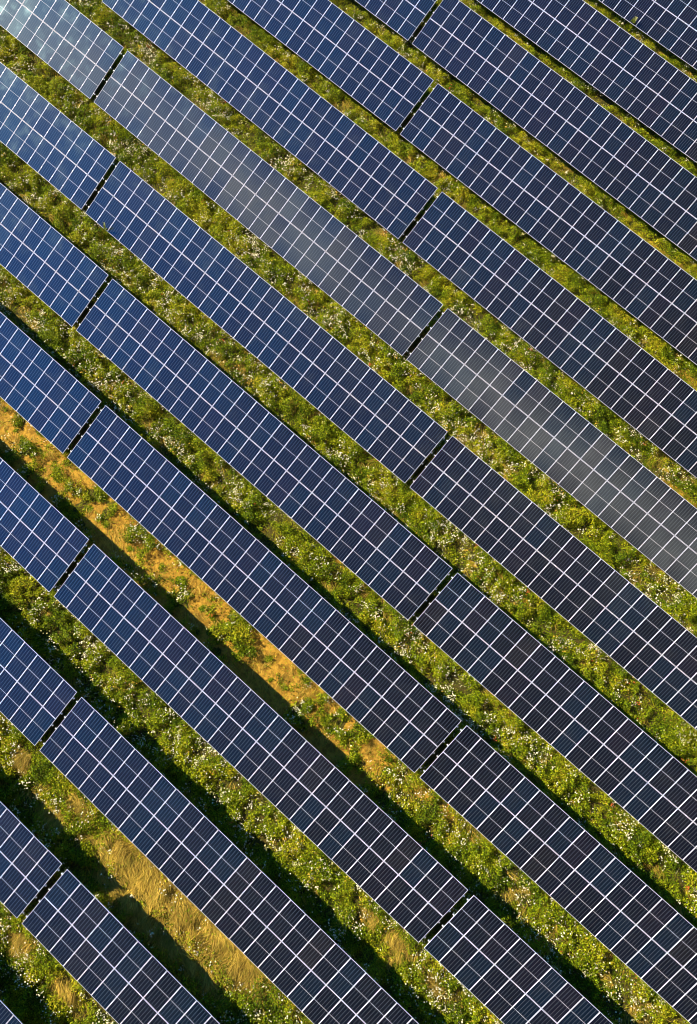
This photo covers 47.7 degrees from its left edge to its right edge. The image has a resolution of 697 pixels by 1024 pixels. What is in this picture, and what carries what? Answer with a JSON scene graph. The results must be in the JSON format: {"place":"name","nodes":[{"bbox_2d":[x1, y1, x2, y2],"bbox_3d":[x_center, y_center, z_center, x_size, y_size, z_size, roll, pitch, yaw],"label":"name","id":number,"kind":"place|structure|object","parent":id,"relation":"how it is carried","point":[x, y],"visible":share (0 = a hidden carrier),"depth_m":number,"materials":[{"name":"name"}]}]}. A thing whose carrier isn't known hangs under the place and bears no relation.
{"place":"outdoors","nodes":[
{"label":"outdoors","id":0,"kind":"place"},
{"bbox_2d":[0,0,696,1023],"bbox_3d":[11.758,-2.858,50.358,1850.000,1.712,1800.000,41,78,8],"label":"ground","id":1,"kind":"structure","parent":0,"point":[154,556],"depth_m":48.48,"materials":[{"name":"plant"}]},
{"bbox_2d":[0,1000,22,1023],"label":"solar table","id":2,"kind":"object","parent":1,"relation":"on","point":[6,1014],"visible":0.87,"depth_m":39.87,"materials":[{"name":"glass"}]},
{"bbox_2d":[0,801,61,917],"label":"solar table","id":3,"kind":"object","parent":1,"relation":"on","point":[23,866],"visible":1,"depth_m":42.07,"materials":[{"name":"glass"},{"name":"silicon"},{"name":"aluminium"}]},
{"bbox_2d":[0,618,76,745],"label":"solar table","id":4,"kind":"object","parent":1,"relation":"on","point":[18,654],"visible":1,"depth_m":44.60,"materials":[{"name":"glass"},{"name":"silicon"},{"name":"aluminium"}]},
{"bbox_2d":[0,457,88,591],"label":"solar table","id":5,"kind":"object","parent":1,"relation":"on","point":[42,518],"visible":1,"depth_m":46.98,"materials":[{"name":"glass"},{"name":"silicon"},{"name":"aluminium"}]},
{"bbox_2d":[0,312,100,452],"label":"solar table","id":6,"kind":"object","parent":1,"relation":"on","point":[53,380],"visible":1,"depth_m":49.27,"materials":[{"name":"glass"},{"name":"silicon"},{"name":"aluminium"}]},
{"bbox_2d":[0,183,107,325],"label":"solar table","id":7,"kind":"object","parent":1,"relation":"on","point":[55,250],"visible":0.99,"depth_m":51.56,"materials":[{"name":"glass"},{"name":"silicon"},{"name":"aluminium"}]},
{"bbox_2d":[49,460,59,471],"bbox_3d":[-18.471,-2.853,49.642,0.707,0.183,0.862,-37,80,-10],"label":"weed clump","id":8,"kind":"object","parent":1,"relation":"on","point":[54,465],"visible":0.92,"depth_m":49.66,"materials":[{"name":"green plant"}]},
{"bbox_2d":[0,62,115,209],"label":"solar table","id":9,"kind":"object","parent":1,"relation":"on","point":[86,153],"visible":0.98,"depth_m":53.40,"materials":[{"name":"glass"},{"name":"silicon"},{"name":"aluminium"}]},
{"bbox_2d":[53,472,63,482],"bbox_3d":[-18.225,-2.112,49.419,0.672,0.241,0.886,-41,81,-11],"label":"weed clump","id":10,"kind":"object","parent":1,"relation":"on","point":[56,479],"visible":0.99,"depth_m":49.41,"materials":[{"name":"green plant"}]},
{"bbox_2d":[0,0,123,98],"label":"solar table","id":11,"kind":"object","parent":1,"relation":"on","point":[81,33],"visible":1,"depth_m":55.17,"materials":[{"name":"glass"},{"name":"silicon"},{"name":"aluminium"}]},
{"bbox_2d":[83,505,92,513],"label":"weed clump","id":12,"kind":"object","parent":1,"relation":"on","point":[88,508],"visible":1,"depth_m":49.03,"materials":[{"name":"green plant"}]},
{"bbox_2d":[101,520,109,527],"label":"weed clump","id":13,"kind":"object","parent":1,"relation":"on","point":[105,524],"visible":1,"depth_m":48.81,"materials":[{"name":"green plant"}]},
{"bbox_2d":[103,222,107,237],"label":"tall weed","id":14,"kind":"object","parent":1,"relation":"on","point":[106,232],"visible":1,"depth_m":52.91,"materials":[{"name":"green plant"}]},
{"bbox_2d":[22,869,219,1023],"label":"solar table","id":15,"kind":"object","parent":1,"relation":"on","point":[140,985],"visible":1,"depth_m":41.15,"materials":[{"name":"glass"},{"name":"silicon"},{"name":"aluminium"}]},
{"bbox_2d":[158,562,164,572],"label":"weed clump","id":16,"kind":"object","parent":1,"relation":"on","point":[160,568],"visible":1,"depth_m":48.27,"materials":[{"name":"green plant"}]},
{"bbox_2d":[173,576,186,586],"bbox_3d":[-10.232,4.197,48.056,0.916,0.249,0.728,13,76,1],"label":"weed clump","id":17,"kind":"object","parent":1,"relation":"on","point":[177,578],"visible":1,"depth_m":48.09,"materials":[{"name":"green plant"}]},
{"bbox_2d":[184,591,193,598],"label":"weed clump","id":18,"kind":"object","parent":1,"relation":"on","point":[189,595],"visible":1,"depth_m":47.91,"materials":[{"name":"green plant"}]},
{"bbox_2d":[198,604,207,612],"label":"weed clump","id":19,"kind":"object","parent":1,"relation":"on","point":[201,608],"visible":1,"depth_m":47.73,"materials":[{"name":"green plant"}]},
{"bbox_2d":[212,619,230,631],"bbox_3d":[-7.621,6.837,47.477,1.188,0.251,0.885,9,76,0],"label":"weed clump","id":20,"kind":"object","parent":1,"relation":"on","point":[219,623],"visible":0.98,"depth_m":47.49,"materials":[{"name":"green plant"}]},
{"bbox_2d":[40,697,418,1023],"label":"solar table","id":21,"kind":"object","parent":1,"relation":"on","point":[356,998],"visible":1,"depth_m":42.38,"materials":[{"name":"glass"},{"name":"silicon"},{"name":"aluminium"}]},
{"bbox_2d":[54,544,467,941],"bbox_3d":[-5.580,12.697,44.939,28.550,2.745,3.860,41,78,9],"label":"solar table","id":22,"kind":"object","parent":1,"relation":"on","point":[76,594],"visible":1,"depth_m":44.22,"materials":[{"name":"glass"},{"name":"silicon"},{"name":"aluminium"}]},
{"bbox_2d":[67,405,460,772],"bbox_3d":[-5.581,4.323,47.306,28.550,2.711,3.874,41,78,8],"label":"solar table","id":23,"kind":"object","parent":1,"relation":"on","point":[130,448],"visible":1,"depth_m":46.61,"materials":[{"name":"glass"},{"name":"silicon"},{"name":"aluminium"}]},
{"bbox_2d":[76,279,451,619],"bbox_3d":[-5.800,-4.095,49.504,28.550,2.761,3.854,41,78,8],"label":"solar table","id":24,"kind":"object","parent":1,"relation":"on","point":[188,407],"visible":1,"depth_m":48.81,"materials":[{"name":"glass"},{"name":"silicon"},{"name":"aluminium"}]},
{"bbox_2d":[86,161,446,482],"bbox_3d":[-5.835,-12.404,51.414,28.550,2.852,3.817,41,78,8],"label":"solar table","id":25,"kind":"object","parent":1,"relation":"on","point":[169,263],"visible":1,"depth_m":50.74,"materials":[{"name":"glass"},{"name":"silicon"},{"name":"aluminium"}]},
{"bbox_2d":[262,654,273,662],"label":"weed clump","id":26,"kind":"object","parent":1,"relation":"on","point":[268,658],"visible":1,"depth_m":47.08,"materials":[{"name":"green plant"}]},
{"bbox_2d":[94,51,442,354],"bbox_3d":[-5.869,-20.808,53.379,28.550,2.839,3.824,41,78,7],"label":"solar table","id":27,"kind":"object","parent":1,"relation":"on","point":[269,185],"visible":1,"depth_m":52.71,"materials":[{"name":"glass"},{"name":"silicon"},{"name":"aluminium"}]},
{"bbox_2d":[102,0,436,238],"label":"solar table","id":28,"kind":"object","parent":1,"relation":"on","point":[363,150],"visible":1,"depth_m":54.70,"materials":[{"name":"glass"},{"name":"silicon"},{"name":"aluminium"}]},
{"bbox_2d":[279,681,287,690],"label":"weed clump","id":29,"kind":"object","parent":1,"relation":"on","point":[285,687],"visible":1,"depth_m":46.71,"materials":[{"name":"green plant"}]},
{"bbox_2d":[318,716,327,726],"bbox_3d":[-1.496,12.324,46.269,0.570,0.153,0.755,-8,76,-4],"label":"weed clump","id":30,"kind":"object","parent":1,"relation":"on","point":[319,721],"visible":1,"depth_m":46.29,"materials":[{"name":"green plant"}]},
{"bbox_2d":[228,0,433,130],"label":"solar table","id":31,"kind":"object","parent":1,"relation":"on","point":[339,67],"visible":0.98,"depth_m":55.93,"materials":[{"name":"glass"},{"name":"silicon"},{"name":"aluminium"}]},
{"bbox_2d":[327,723,337,734],"bbox_3d":[-0.969,12.685,46.158,0.829,0.255,0.726,-39,80,-11],"label":"weed clump","id":32,"kind":"object","parent":1,"relation":"on","point":[328,728],"visible":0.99,"depth_m":46.19,"materials":[{"name":"green plant"}]},
{"bbox_2d":[339,737,348,744],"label":"weed clump","id":33,"kind":"object","parent":1,"relation":"on","point":[343,741],"visible":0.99,"depth_m":46.03,"materials":[{"name":"green plant"}]},
{"bbox_2d":[0,0,696,1023],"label":"dry straw","id":34,"kind":"object","parent":1,"relation":"on","point":[166,898],"visible":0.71,"depth_m":43.57,"materials":[{"name":"yellow plant"}]},
{"bbox_2d":[0,0,696,1023],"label":"wildflowers","id":35,"kind":"object","parent":1,"relation":"on","point":[316,564],"visible":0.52,"depth_m":48.14,"materials":[{"name":"white plant"}]},
{"bbox_2d":[351,751,361,766],"bbox_3d":[0.434,14.332,45.779,0.704,0.208,0.990,6,76,0],"label":"weed clump","id":36,"kind":"object","parent":1,"relation":"on","point":[357,753],"visible":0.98,"depth_m":45.79,"materials":[{"name":"green plant"}]},
{"bbox_2d":[355,0,436,39],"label":"solar table","id":37,"kind":"object","parent":1,"relation":"on","point":[405,20],"visible":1,"depth_m":57.51,"materials":[{"name":"glass"}]},
{"bbox_2d":[424,895,612,1023],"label":"solar table","id":38,"kind":"object","parent":1,"relation":"on","point":[522,965],"visible":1,"depth_m":41.61,"materials":[{"name":"glass"},{"name":"silicon"},{"name":"aluminium"}]},
{"bbox_2d":[400,84,696,364],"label":"solar table","id":39,"kind":"object","parent":1,"relation":"on","point":[432,139],"visible":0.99,"depth_m":53.51,"materials":[{"name":"glass"},{"name":"silicon"},{"name":"aluminium"}]},
{"bbox_2d":[403,192,696,477],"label":"solar table","id":40,"kind":"object","parent":1,"relation":"on","point":[416,241],"visible":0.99,"depth_m":51.67,"materials":[{"name":"glass"},{"name":"silicon"},{"name":"aluminium"}]},
{"bbox_2d":[407,309,696,597],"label":"solar table","id":41,"kind":"object","parent":1,"relation":"on","point":[647,525],"visible":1,"depth_m":49.53,"materials":[{"name":"tempered glass"},{"name":"silicon"},{"name":"aluminium"}]},
{"bbox_2d":[410,436,696,729],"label":"solar table","id":42,"kind":"object","parent":1,"relation":"on","point":[664,679],"visible":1,"depth_m":47.48,"materials":[{"name":"tempered glass"},{"name":"silicon"},{"name":"aluminium"}]},
{"bbox_2d":[412,0,696,260],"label":"solar table","id":43,"kind":"object","parent":1,"relation":"on","point":[505,56],"visible":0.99,"depth_m":55.51,"materials":[{"name":"glass"},{"name":"silicon"},{"name":"aluminium"}]},
{"bbox_2d":[413,573,696,871],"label":"solar table","id":44,"kind":"object","parent":1,"relation":"on","point":[661,818],"visible":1,"depth_m":45.47,"materials":[{"name":"tempered glass"},{"name":"silicon"},{"name":"aluminium"}]},
{"bbox_2d":[420,726,696,1023],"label":"solar table","id":45,"kind":"object","parent":1,"relation":"on","point":[625,939],"visible":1,"depth_m":43.40,"materials":[{"name":"tempered glass"},{"name":"silicon"},{"name":"aluminium"}]},
{"bbox_2d":[477,0,696,161],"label":"solar table","id":46,"kind":"object","parent":1,"relation":"on","point":[533,22],"visible":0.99,"depth_m":57.02,"materials":[{"name":"glass"},{"name":"silicon"},{"name":"aluminium"}]},
{"bbox_2d":[626,16,637,30],"bbox_3d":[21.142,-36.567,59.025,0.573,1.460,0.612,-4,76,-3],"label":"tall weed","id":47,"kind":"object","parent":1,"relation":"on","point":[629,25],"visible":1,"depth_m":59.13,"materials":[{"name":"green plant"}]},
{"bbox_2d":[599,0,696,69],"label":"solar table","id":48,"kind":"object","parent":1,"relation":"on","point":[650,25],"visible":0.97,"depth_m":58.30,"materials":[{"name":"tempered glass"},{"name":"silicon"},{"name":"aluminium"}]}
]}

